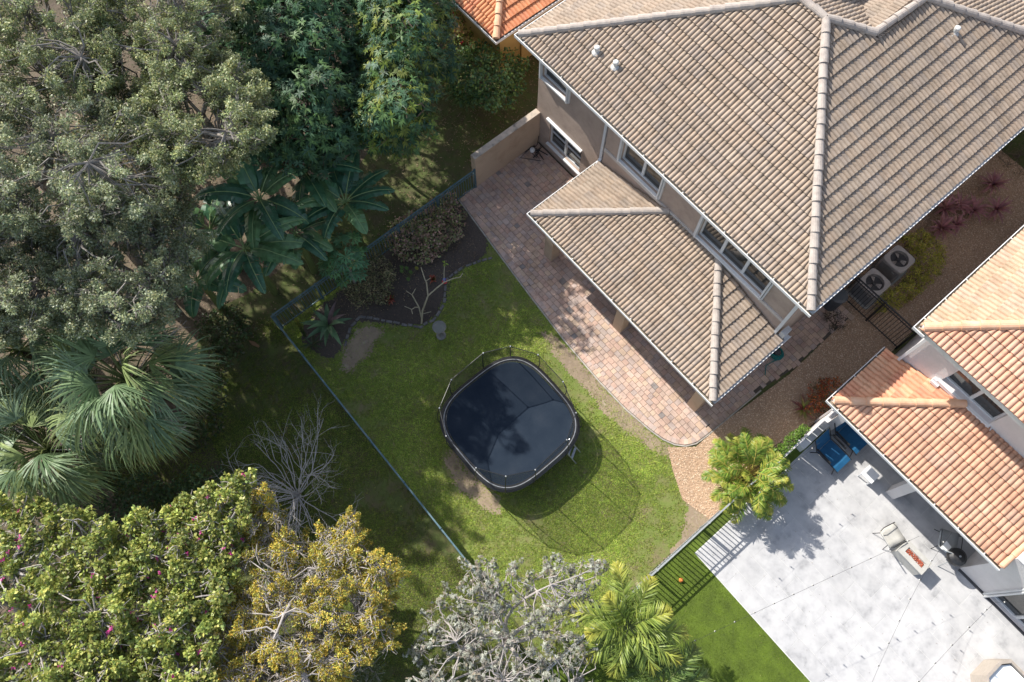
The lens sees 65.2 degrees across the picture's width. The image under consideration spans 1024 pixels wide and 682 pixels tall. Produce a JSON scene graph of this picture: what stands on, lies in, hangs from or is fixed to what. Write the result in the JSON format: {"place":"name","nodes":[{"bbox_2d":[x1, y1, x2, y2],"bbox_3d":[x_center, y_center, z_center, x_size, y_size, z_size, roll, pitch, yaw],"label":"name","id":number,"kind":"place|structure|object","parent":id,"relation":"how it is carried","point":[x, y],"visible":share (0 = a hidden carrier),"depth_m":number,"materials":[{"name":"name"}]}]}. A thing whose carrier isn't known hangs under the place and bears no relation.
{"place":"outdoors","nodes":[
{"label":"outdoors","id":0,"kind":"place"},
{"bbox_2d":[0,0,374,681],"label":"woodland floor","id":1,"kind":"structure","parent":0,"point":[196,100],"depth_m":26.24,"materials":[{"name":"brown plant"}]},
{"bbox_2d":[0,355,55,469],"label":"cabbage palm","id":2,"kind":"object","parent":1,"relation":"on","point":[5,428],"visible":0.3,"depth_m":22.11,"materials":[{"name":"green plant"}]},
{"bbox_2d":[0,198,79,352],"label":"olive tree","id":3,"kind":"object","parent":1,"relation":"on","point":[18,286],"visible":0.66,"depth_m":19.98,"materials":[{"name":"green plant"}]},
{"bbox_2d":[0,293,95,407],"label":"cabbage palm","id":4,"kind":"object","parent":1,"relation":"on","point":[27,349],"visible":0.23,"depth_m":21.73,"materials":[{"name":"green plant"}]},
{"bbox_2d":[0,383,127,519],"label":"cabbage palm","id":5,"kind":"object","parent":1,"relation":"on","point":[79,485],"visible":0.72,"depth_m":21.32,"materials":[{"name":"green plant"}]},
{"bbox_2d":[0,0,128,117],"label":"olive tree","id":6,"kind":"object","parent":1,"relation":"on","point":[50,61],"visible":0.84,"depth_m":19.98,"materials":[{"name":"green plant"}]},
{"bbox_2d":[0,489,137,681],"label":"orchid tree","id":7,"kind":"object","parent":1,"relation":"on","point":[37,632],"visible":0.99,"depth_m":18.72,"materials":[{"name":"green plant"}]},
{"bbox_2d":[0,71,186,243],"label":"olive tree","id":8,"kind":"object","parent":1,"relation":"on","point":[104,182],"visible":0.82,"depth_m":19.10,"materials":[{"name":"green plant"}]},
{"bbox_2d":[33,106,163,204],"bbox_3d":[-13.923,-6.833,27.910,5.844,1.594,5.104,-38,74,-13],"label":"shrub","id":9,"kind":"object","parent":1,"relation":"on","point":[101,155],"visible":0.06,"depth_m":27.66,"materials":[{"name":"green plant"}]},
{"bbox_2d":[0,524,218,681],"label":"shrub","id":10,"kind":"object","parent":1,"relation":"on","point":[33,605],"visible":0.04,"depth_m":22.36,"materials":[{"name":"green plant"}]},
{"bbox_2d":[59,464,173,529],"bbox_3d":[-11.923,4.774,23.804,3.486,1.221,2.232,0,70,0],"label":"shrub","id":11,"kind":"object","parent":1,"relation":"on","point":[117,498],"visible":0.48,"depth_m":23.73,"materials":[{"name":"green plant"}]},
{"bbox_2d":[29,170,218,349],"bbox_3d":[-10.346,-1.677,22.480,5.393,8.178,5.223,13,70,5],"label":"olive tree","id":12,"kind":"object","parent":1,"relation":"on","point":[85,301],"visible":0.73,"depth_m":19.78,"materials":[{"name":"green plant"}]},
{"bbox_2d":[23,313,226,478],"bbox_3d":[-10.283,1.555,22.388,5.034,6.073,4.912,-38,74,-13],"label":"cabbage palm","id":13,"kind":"object","parent":1,"relation":"on","point":[153,430],"visible":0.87,"depth_m":20.69,"materials":[{"name":"green plant"}]},
{"bbox_2d":[66,0,250,108],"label":"olive tree","id":14,"kind":"object","parent":1,"relation":"on","point":[183,40],"visible":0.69,"depth_m":20.45,"materials":[{"name":"green plant"}]},
{"bbox_2d":[98,467,261,681],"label":"orchid tree","id":15,"kind":"object","parent":1,"relation":"on","point":[148,639],"visible":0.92,"depth_m":19.25,"materials":[{"name":"green plant"}]},
{"bbox_2d":[141,464,230,519],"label":"shrub","id":16,"kind":"object","parent":1,"relation":"on","point":[201,477],"visible":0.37,"depth_m":24.02,"materials":[{"name":"green plant"}]},
{"bbox_2d":[101,33,278,186],"bbox_3d":[-8.211,-5.082,23.139,4.560,9.382,5.471,-38,74,-13],"label":"olive tree","id":17,"kind":"object","parent":1,"relation":"on","point":[241,115],"visible":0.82,"depth_m":19.66,"materials":[{"name":"green plant"}]},
{"bbox_2d":[171,189,251,271],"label":"banana plant","id":18,"kind":"object","parent":1,"relation":"on","point":[207,211],"visible":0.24,"depth_m":24.24,"materials":[{"name":"green plant"}]},
{"bbox_2d":[178,300,256,452],"bbox_3d":[-9.377,1.020,25.282,2.170,1.074,5.098,1,70,0],"label":"shrub","id":19,"kind":"object","parent":1,"relation":"on","point":[215,331],"visible":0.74,"depth_m":25.32,"materials":[{"name":"green plant"}]},
{"bbox_2d":[195,142,308,248],"bbox_3d":[-7.697,-3.760,25.256,3.267,4.406,3.523,10,70,4],"label":"banana plant","id":20,"kind":"object","parent":1,"relation":"on","point":[250,178],"visible":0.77,"depth_m":23.59,"materials":[{"name":"green plant"}]},
{"bbox_2d":[190,0,374,184],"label":"mango tree","id":21,"kind":"object","parent":1,"relation":"on","point":[297,68],"visible":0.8,"depth_m":22.82,"materials":[{"name":"green plant"}]},
{"bbox_2d":[205,392,401,567],"bbox_3d":[-6.488,4.202,22.923,5.221,4.450,5.055,-38,74,-13],"label":"bare shrub","id":22,"kind":"object","parent":1,"relation":"on","point":[297,493],"visible":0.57,"depth_m":23.74,"materials":[{"name":"grey plant"}]},
{"bbox_2d":[103,315,547,681],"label":"woodland grass","id":23,"kind":"structure","parent":1,"relation":"on","point":[323,486],"depth_m":24.57,"materials":[{"name":"green plant"}]},
{"bbox_2d":[339,0,463,160],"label":"mango tree","id":24,"kind":"object","parent":1,"relation":"on","point":[401,58],"visible":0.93,"depth_m":23.28,"materials":[{"name":"green plant"}]},
{"bbox_2d":[0,1,987,680],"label":"fallen leaves","id":25,"kind":"object","parent":1,"relation":"on","point":[394,213],"visible":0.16,"depth_m":27.96,"materials":[{"name":"brown plant"}]},
{"bbox_2d":[283,214,706,663],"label":"lawn","id":26,"kind":"structure","parent":0,"point":[667,502],"depth_m":24.81,"materials":[{"name":"plant"}]},
{"bbox_2d":[339,323,384,373],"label":"worn earth","id":27,"kind":"structure","parent":26,"relation":"on","point":[361,349],"depth_m":26.07,"materials":[{"name":"soil"}]},
{"bbox_2d":[302,202,488,359],"bbox_3d":[-3.514,-1.850,26.829,7.695,0.001,3.105,-38,74,-13],"label":"mulch bed","id":28,"kind":"object","parent":26,"relation":"on","point":[398,311],"visible":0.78,"depth_m":26.78,"materials":[{"name":"brown soil"}]},
{"bbox_2d":[294,318,306,336],"bbox_3d":[-6.812,-0.426,25.768,0.198,1.021,0.392,-22,71,-8],"label":"euphorbia","id":29,"kind":"object","parent":28,"relation":"on","point":[300,326],"visible":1,"depth_m":25.72,"materials":[{"name":"green plant"}]},
{"bbox_2d":[301,334,322,351],"bbox_3d":[-6.434,0.111,25.915,0.760,0.401,0.697,-38,74,-13],"label":"bromeliad","id":30,"kind":"object","parent":28,"relation":"on","point":[313,342],"visible":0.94,"depth_m":25.91,"materials":[{"name":"green plant"}]},
{"bbox_2d":[300,301,351,345],"bbox_3d":[-5.921,-0.465,25.704,1.527,1.200,1.577,-38,74,-13],"label":"bromeliad","id":31,"kind":"object","parent":28,"relation":"on","point":[328,319],"visible":1,"depth_m":25.61,"materials":[{"name":"green plant"}]},
{"bbox_2d":[317,230,369,290],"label":"shrub","id":32,"kind":"object","parent":28,"relation":"on","point":[343,260],"visible":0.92,"depth_m":24.30,"materials":[{"name":"green plant"}]},
{"bbox_2d":[339,249,396,309],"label":"shrub","id":33,"kind":"object","parent":28,"relation":"on","point":[372,279],"visible":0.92,"depth_m":26.29,"materials":[{"name":"green plant"}]},
{"bbox_2d":[400,265,418,280],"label":"heart leaf plant","id":34,"kind":"object","parent":28,"relation":"on","point":[410,271],"visible":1,"depth_m":26.75,"materials":[{"name":"green plant"}]},
{"bbox_2d":[382,191,467,264],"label":"shrub","id":35,"kind":"object","parent":28,"relation":"on","point":[421,234],"visible":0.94,"depth_m":26.84,"materials":[{"name":"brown plant"}]},
{"bbox_2d":[404,260,462,323],"bbox_3d":[-2.637,-1.679,25.881,1.992,1.714,1.099,-38,74,-13],"label":"frangipani","id":36,"kind":"object","parent":28,"relation":"on","point":[420,311],"visible":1,"depth_m":25.73,"materials":[{"name":"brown plant"}]},
{"bbox_2d":[432,320,445,339],"bbox_3d":[-2.319,-0.311,25.838,0.450,0.800,0.450,-38,74,-13],"label":"bird bath","id":37,"kind":"object","parent":26,"relation":"on","point":[439,327],"visible":1,"depth_m":25.52,"materials":[{"name":"grey stone"}]},
{"bbox_2d":[441,450,500,514],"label":"worn earth","id":38,"kind":"structure","parent":26,"relation":"on","point":[463,485],"depth_m":24.49,"materials":[{"name":"brown soil"}]},
{"bbox_2d":[437,346,581,493],"bbox_3d":[-0.004,2.450,23.897,3.859,2.513,4.051,-38,74,-13],"label":"trampoline","id":39,"kind":"object","parent":26,"relation":"on","point":[510,422],"visible":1,"depth_m":24.23,"materials":[{"name":"black fabric"}]},
{"bbox_2d":[536,331,674,458],"bbox_3d":[3.075,1.875,25.441,6.468,0.001,1.004,41,75,14],"label":"bare earth strip","id":40,"kind":"object","parent":26,"relation":"on","point":[569,361],"visible":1,"depth_m":25.48,"materials":[{"name":"beige soil"}]},
{"bbox_2d":[631,503,708,588],"bbox_3d":[5.158,5.718,24.003,1.575,0.001,4.804,25,72,9],"label":"bare earth patch","id":41,"kind":"object","parent":26,"relation":"on","point":[693,523],"visible":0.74,"depth_m":24.08,"materials":[{"name":"beige soil"}]},
{"bbox_2d":[0,30,1023,681],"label":"ground","id":42,"kind":"structure","parent":0,"point":[290,284],"depth_m":25.43,"materials":[{"name":"green plant"}]},
{"bbox_2d":[162,248,246,317],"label":"banana plant","id":43,"kind":"object","parent":42,"relation":"on","point":[191,309],"visible":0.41,"depth_m":24.01,"materials":[{"name":"green plant"}]},
{"bbox_2d":[193,193,305,308],"bbox_3d":[-7.912,-2.520,24.954,3.761,4.106,3.804,-38,74,-13],"label":"banana plant","id":44,"kind":"object","parent":42,"relation":"on","point":[232,264],"visible":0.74,"depth_m":23.44,"materials":[{"name":"green plant"}]},
{"bbox_2d":[245,196,333,275],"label":"banana plant","id":45,"kind":"object","parent":42,"relation":"on","point":[312,244],"visible":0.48,"depth_m":24.14,"materials":[{"name":"green plant"}]},
{"bbox_2d":[198,481,412,681],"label":"buttonwood tree","id":46,"kind":"object","parent":42,"relation":"on","point":[306,658],"visible":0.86,"depth_m":19.62,"materials":[{"name":"yellow plant"}]},
{"bbox_2d":[252,127,361,224],"bbox_3d":[-6.229,-4.989,25.810,3.095,4.228,3.808,-38,74,-13],"label":"banana plant","id":47,"kind":"object","parent":42,"relation":"on","point":[318,191],"visible":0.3,"depth_m":24.14,"materials":[{"name":"green plant"}]},
{"bbox_2d":[292,637,388,681],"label":"sapling","id":48,"kind":"object","parent":42,"relation":"on","point":[372,670],"visible":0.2,"depth_m":20.87,"materials":[{"name":"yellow plant"}]},
{"bbox_2d":[295,150,394,246],"bbox_3d":[-5.051,-4.019,25.794,2.994,3.580,3.208,8,70,3],"label":"banana plant","id":49,"kind":"object","parent":42,"relation":"on","point":[354,185],"visible":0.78,"depth_m":24.39,"materials":[{"name":"green plant"}]},
{"bbox_2d":[270,315,472,569],"bbox_3d":[-4.272,3.091,24.366,0.060,1.180,10.300,-38,74,-13],"label":"metal fence","id":50,"kind":"object","parent":42,"relation":"on","point":[366,435],"visible":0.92,"depth_m":23.95,"materials":[{"name":"grey metal"}]},
{"bbox_2d":[272,168,476,328],"bbox_3d":[-4.406,-3.116,26.682,8.260,1.180,0.060,-38,74,-13],"label":"metal fence","id":51,"kind":"object","parent":42,"relation":"on","point":[388,233],"visible":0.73,"depth_m":26.49,"materials":[{"name":"black metal"}]},
{"bbox_2d":[437,8,473,48],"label":"flowering shrub","id":52,"kind":"object","parent":42,"relation":"on","point":[455,13],"visible":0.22,"depth_m":29.04,"materials":[{"name":"green plant"}]},
{"bbox_2d":[439,38,529,112],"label":"shrub","id":53,"kind":"object","parent":42,"relation":"on","point":[474,83],"visible":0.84,"depth_m":28.07,"materials":[{"name":"green plant"}]},
{"bbox_2d":[447,0,563,72],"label":"house","id":54,"kind":"structure","parent":42,"relation":"on","point":[495,24],"depth_m":27.16,"materials":[{"name":"tile"}]},
{"bbox_2d":[471,109,539,185],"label":"garden wall","id":55,"kind":"structure","parent":42,"relation":"on","point":[503,149],"depth_m":27.40,"materials":[{"name":"beige paint"}]},
{"bbox_2d":[402,552,609,681],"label":"silver tree","id":56,"kind":"object","parent":42,"relation":"on","point":[466,649],"visible":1,"depth_m":20.23,"materials":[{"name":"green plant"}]},
{"bbox_2d":[458,199,760,446],"bbox_3d":[2.129,-0.462,26.300,12.049,0.040,3.211,34,73,12],"label":"terrace edging","id":57,"kind":"object","parent":42,"relation":"on","point":[607,390],"visible":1,"depth_m":25.67,"materials":[{"name":"stone"}]},
{"bbox_2d":[545,477,759,670],"bbox_3d":[4.092,6.640,23.037,8.216,1.190,0.060,-38,74,-13],"label":"metal fence","id":58,"kind":"object","parent":42,"relation":"on","point":[686,542],"visible":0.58,"depth_m":22.93,"materials":[{"name":"white metal"}]},
{"bbox_2d":[469,142,852,444],"bbox_3d":[4.437,-2.691,27.121,7.940,0.001,11.780,-38,74,-13],"label":"terrace base","id":59,"kind":"object","parent":42,"relation":"on","point":[757,389],"visible":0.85,"depth_m":26.07,"materials":[{"name":"brown brick"}]},
{"bbox_2d":[460,143,854,444],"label":"paver terrace","id":60,"kind":"structure","parent":59,"relation":"on","point":[556,173],"depth_m":26.31,"materials":[{"name":"beige brick"}]},
{"bbox_2d":[765,347,783,374],"bbox_3d":[8.348,0.562,25.790,1.047,0.200,0.548,-38,74,-13],"label":"garden hose","id":61,"kind":"object","parent":60,"relation":"on","point":[777,353],"visible":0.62,"depth_m":25.80,"materials":[{"name":"teal rubber"}]},
{"bbox_2d":[823,289,847,310],"bbox_3d":[10.537,-1.338,26.124,0.571,0.883,0.580,-38,74,-13],"label":"rubbish bin","id":62,"kind":"object","parent":60,"relation":"on","point":[837,300],"visible":0.62,"depth_m":25.75,"materials":[{"name":"grey plastic"}]},
{"bbox_2d":[514,0,1023,411],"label":"house","id":63,"kind":"structure","parent":42,"relation":"on","point":[733,201],"depth_m":22.02,"materials":[{"name":"beige tile"}]},
{"bbox_2d":[539,61,570,103],"bbox_3d":[1.369,-8.205,24.738,0.260,1.280,1.420,-38,74,-13],"label":"window","id":64,"kind":"structure","parent":63,"relation":"in","point":[547,73],"depth_m":25.19,"materials":[{"name":"white glass"}]},
{"bbox_2d":[546,117,581,174],"bbox_3d":[1.802,-6.688,27.379,0.240,1.410,1.760,-38,74,-13],"label":"window","id":65,"kind":"structure","parent":63,"relation":"in","point":[573,152],"depth_m":27.58,"materials":[{"name":"white glass"}]},
{"bbox_2d":[617,139,665,199],"bbox_3d":[3.864,-5.176,23.645,0.260,1.350,1.880,-38,74,-13],"label":"window","id":66,"kind":"structure","parent":63,"relation":"in","point":[634,160],"depth_m":24.00,"materials":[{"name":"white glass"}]},
{"bbox_2d":[693,215,773,300],"bbox_3d":[6.311,-2.446,22.664,0.260,1.420,2.790,-38,74,-13],"label":"window","id":67,"kind":"structure","parent":63,"relation":"in","point":[717,240],"depth_m":23.00,"materials":[{"name":"white glass"}]},
{"bbox_2d":[749,409,833,481],"bbox_3d":[8.427,3.201,24.154,3.060,1.500,0.110,-38,74,-13],"label":"boundary fence","id":68,"kind":"object","parent":42,"relation":"on","point":[817,424],"visible":0.42,"depth_m":23.71,"materials":[{"name":"white metal"}]},
{"bbox_2d":[763,424,810,467],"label":"creeper","id":69,"kind":"object","parent":68,"relation":"attached to","point":[789,441],"visible":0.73,"depth_m":23.46,"materials":[{"name":"green plant"}]},
{"bbox_2d":[825,225,1023,635],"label":"house","id":70,"kind":"structure","parent":42,"relation":"on","point":[931,412],"depth_m":21.55,"materials":[{"name":"tile"}]},
{"bbox_2d":[937,370,1006,427],"bbox_3d":[12.441,1.422,21.365,0.310,1.270,1.750,-38,74,-13],"label":"window","id":71,"kind":"structure","parent":70,"relation":"in","point":[979,398],"depth_m":21.71,"materials":[{"name":"black glass"}]},
{"bbox_2d":[983,588,1023,625],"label":"window","id":72,"kind":"structure","parent":70,"relation":"in","point":[1014,598],"depth_m":22.70,"materials":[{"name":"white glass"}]},
{"bbox_2d":[992,139,1023,176],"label":"shrub","id":73,"kind":"object","parent":42,"relation":"on","point":[1017,157],"visible":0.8,"depth_m":28.06,"materials":[{"name":"green plant"}]},
{"bbox_2d":[520,136,547,160],"bbox_3d":[0.807,-6.692,28.349,0.925,0.450,0.696,-38,74,-13],"label":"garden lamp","id":74,"kind":"object","parent":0,"point":[533,149],"visible":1,"depth_m":28.54,"materials":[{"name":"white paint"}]},
{"bbox_2d":[539,413,828,681],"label":"turf lawn","id":75,"kind":"structure","parent":0,"point":[707,532],"depth_m":23.04,"materials":[{"name":"green plant"}]},
{"bbox_2d":[566,560,692,678],"bbox_3d":[2.957,7.673,21.307,2.809,3.876,3.008,-38,74,-13],"label":"foxtail palm","id":76,"kind":"object","parent":75,"relation":"on","point":[606,632],"visible":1,"depth_m":20.04,"materials":[{"name":"green plant"}]},
{"bbox_2d":[613,632,714,681],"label":"foxtail palm","id":77,"kind":"object","parent":75,"relation":"on","point":[679,674],"visible":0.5,"depth_m":20.33,"materials":[{"name":"green plant"}]},
{"bbox_2d":[645,536,918,664],"bbox_3d":[7.142,6.739,20.920,8.210,0.319,0.042,-22,71,-8],"label":"string light","id":78,"kind":"object","parent":77,"relation":"hanging from","point":[800,591],"visible":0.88,"depth_m":21.04,"materials":[{"name":"black metal"}]},
{"bbox_2d":[544,545,802,681],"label":"turf fibres","id":79,"kind":"object","parent":75,"relation":"on","point":[707,629],"visible":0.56,"depth_m":22.98,"materials":[{"name":"green plant"}]},
{"bbox_2d":[796,411,836,451],"bbox_3d":[9.575,2.736,24.894,1.850,0.400,0.230,-38,74,-13],"label":"planter ledge","id":80,"kind":"object","parent":75,"relation":"on","point":[815,434],"visible":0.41,"depth_m":24.66,"materials":[{"name":"white paint"}]},
{"bbox_2d":[668,150,1023,518],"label":"gravel path","id":81,"kind":"structure","parent":0,"point":[804,376],"depth_m":26.20,"materials":[{"name":"beige gravel"}]},
{"bbox_2d":[701,426,794,524],"bbox_3d":[6.944,3.896,23.518,2.736,2.219,2.830,-38,74,-13],"label":"areca palm","id":82,"kind":"object","parent":81,"relation":"on","point":[744,447],"visible":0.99,"depth_m":23.04,"materials":[{"name":"green plant"}]},
{"bbox_2d":[790,393,816,423],"bbox_3d":[9.194,2.108,25.060,0.932,0.608,0.982,-24,71,-9],"label":"bromeliad","id":83,"kind":"object","parent":81,"relation":"on","point":[802,409],"visible":0.98,"depth_m":25.07,"materials":[{"name":"green plant"}]},
{"bbox_2d":[805,375,841,416],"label":"red shrub","id":84,"kind":"object","parent":81,"relation":"on","point":[823,395],"visible":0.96,"depth_m":25.05,"materials":[{"name":"brown plant"}]},
{"bbox_2d":[824,310,848,330],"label":"shrub","id":85,"kind":"object","parent":81,"relation":"on","point":[835,325],"visible":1,"depth_m":26.19,"materials":[{"name":"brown plant"}]},
{"bbox_2d":[846,268,890,308],"bbox_3d":[11.777,-1.758,26.343,0.920,0.866,0.920,-38,74,-13],"label":"air conditioner","id":86,"kind":"object","parent":81,"relation":"on","point":[876,281],"visible":0.94,"depth_m":26.06,"materials":[{"name":"grey metal"}]},
{"bbox_2d":[846,276,916,348],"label":"metal gate","id":87,"kind":"structure","parent":81,"relation":"on","point":[891,310],"depth_m":25.40,"materials":[{"name":"black metal"}]},
{"bbox_2d":[870,245,914,285],"bbox_3d":[12.714,-2.548,26.637,0.920,0.866,0.920,-38,74,-13],"label":"air conditioner","id":88,"kind":"object","parent":81,"relation":"on","point":[894,264],"visible":0.99,"depth_m":26.34,"materials":[{"name":"grey metal"}]},
{"bbox_2d":[874,228,948,312],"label":"yellow shrub","id":89,"kind":"object","parent":81,"relation":"on","point":[910,287],"visible":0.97,"depth_m":26.43,"materials":[{"name":"brown plant"}]},
{"bbox_2d":[926,213,957,239],"bbox_3d":[14.568,-3.797,27.129,0.940,0.857,1.067,4,70,1],"label":"cordyline","id":90,"kind":"object","parent":81,"relation":"on","point":[942,226],"visible":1,"depth_m":27.05,"materials":[{"name":"red plant"}]},
{"bbox_2d":[934,194,961,219],"bbox_3d":[14.833,-4.553,27.387,0.983,0.903,0.954,-38,74,-13],"label":"cordyline","id":91,"kind":"object","parent":81,"relation":"on","point":[944,204],"visible":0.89,"depth_m":27.32,"materials":[{"name":"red plant"}]},
{"bbox_2d":[950,214,967,234],"bbox_3d":[15.134,-3.947,27.249,0.691,0.738,0.625,-24,71,-9],"label":"cordyline","id":92,"kind":"object","parent":81,"relation":"on","point":[958,221],"visible":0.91,"depth_m":27.12,"materials":[{"name":"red plant"}]},
{"bbox_2d":[947,190,975,217],"bbox_3d":[15.382,-4.667,27.503,1.068,0.765,0.992,9,70,3],"label":"cordyline","id":93,"kind":"object","parent":81,"relation":"on","point":[967,202],"visible":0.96,"depth_m":27.37,"materials":[{"name":"red plant"}]},
{"bbox_2d":[960,194,989,224],"bbox_3d":[15.814,-4.516,27.411,1.069,0.832,1.098,-38,74,-13],"label":"cordyline","id":94,"kind":"object","parent":81,"relation":"on","point":[978,207],"visible":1,"depth_m":27.33,"materials":[{"name":"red plant"}]},
{"bbox_2d":[978,170,1011,194],"bbox_3d":[16.709,-5.463,27.749,1.140,0.860,0.997,-11,70,-4],"label":"cordyline","id":95,"kind":"object","parent":81,"relation":"on","point":[993,181],"visible":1,"depth_m":27.66,"materials":[{"name":"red plant"}]},
{"bbox_2d":[985,196,1013,223],"bbox_3d":[16.596,-4.544,27.420,0.979,0.834,1.083,30,72,11],"label":"cordyline","id":96,"kind":"object","parent":81,"relation":"on","point":[997,206],"visible":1,"depth_m":27.30,"materials":[{"name":"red plant"}]},
{"bbox_2d":[695,424,1023,681],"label":"stone patio","id":97,"kind":"structure","parent":0,"point":[852,492],"depth_m":23.45,"materials":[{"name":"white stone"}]},
{"bbox_2d":[810,427,851,473],"bbox_3d":[9.755,3.376,24.419,0.750,0.832,1.156,-38,74,-13],"label":"sun lounger","id":98,"kind":"object","parent":97,"relation":"on","point":[834,455],"visible":1,"depth_m":24.43,"materials":[{"name":"blue fabric"}]},
{"bbox_2d":[831,422,867,456],"bbox_3d":[10.413,2.856,24.613,0.750,0.832,1.156,-38,74,-13],"label":"sun lounger","id":99,"kind":"object","parent":97,"relation":"on","point":[851,439],"visible":0.54,"depth_m":24.62,"materials":[{"name":"blue fabric"}]},
{"bbox_2d":[857,465,879,484],"bbox_3d":[10.842,4.103,24.373,0.380,0.400,0.420,-38,74,-13],"label":"side table","id":100,"kind":"object","parent":97,"relation":"on","point":[870,474],"visible":1,"depth_m":24.18,"materials":[{"name":"white paint"}]},
{"bbox_2d":[872,522,906,549],"bbox_3d":[11.114,5.739,23.503,0.778,0.894,0.624,-24,71,-9],"label":"patio chair","id":101,"kind":"object","parent":97,"relation":"on","point":[891,534],"visible":1,"depth_m":23.54,"materials":[{"name":"white fabric"}]},
{"bbox_2d":[891,541,931,574],"bbox_3d":[11.693,6.362,23.461,0.480,0.530,0.900,-38,74,-13],"label":"fire table","id":102,"kind":"object","parent":97,"relation":"on","point":[911,558],"visible":1,"depth_m":23.27,"materials":[{"name":"grey concrete"}]},
{"bbox_2d":[931,528,962,553],"bbox_3d":[12.785,5.913,23.439,0.623,0.894,0.777,19,71,7],"label":"patio chair","id":103,"kind":"object","parent":97,"relation":"on","point":[952,539],"visible":0.78,"depth_m":23.50,"materials":[{"name":"grey paint"}]},
{"bbox_2d":[938,541,966,566],"bbox_3d":[12.722,6.253,23.290,0.576,0.934,0.742,-38,74,-13],"label":"grill","id":104,"kind":"object","parent":97,"relation":"on","point":[958,557],"visible":0.95,"depth_m":22.93,"materials":[{"name":"black metal"}]},
{"bbox_2d":[970,659,1023,681],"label":"hot tub","id":105,"kind":"object","parent":97,"relation":"on","point":[998,670],"visible":1,"depth_m":21.95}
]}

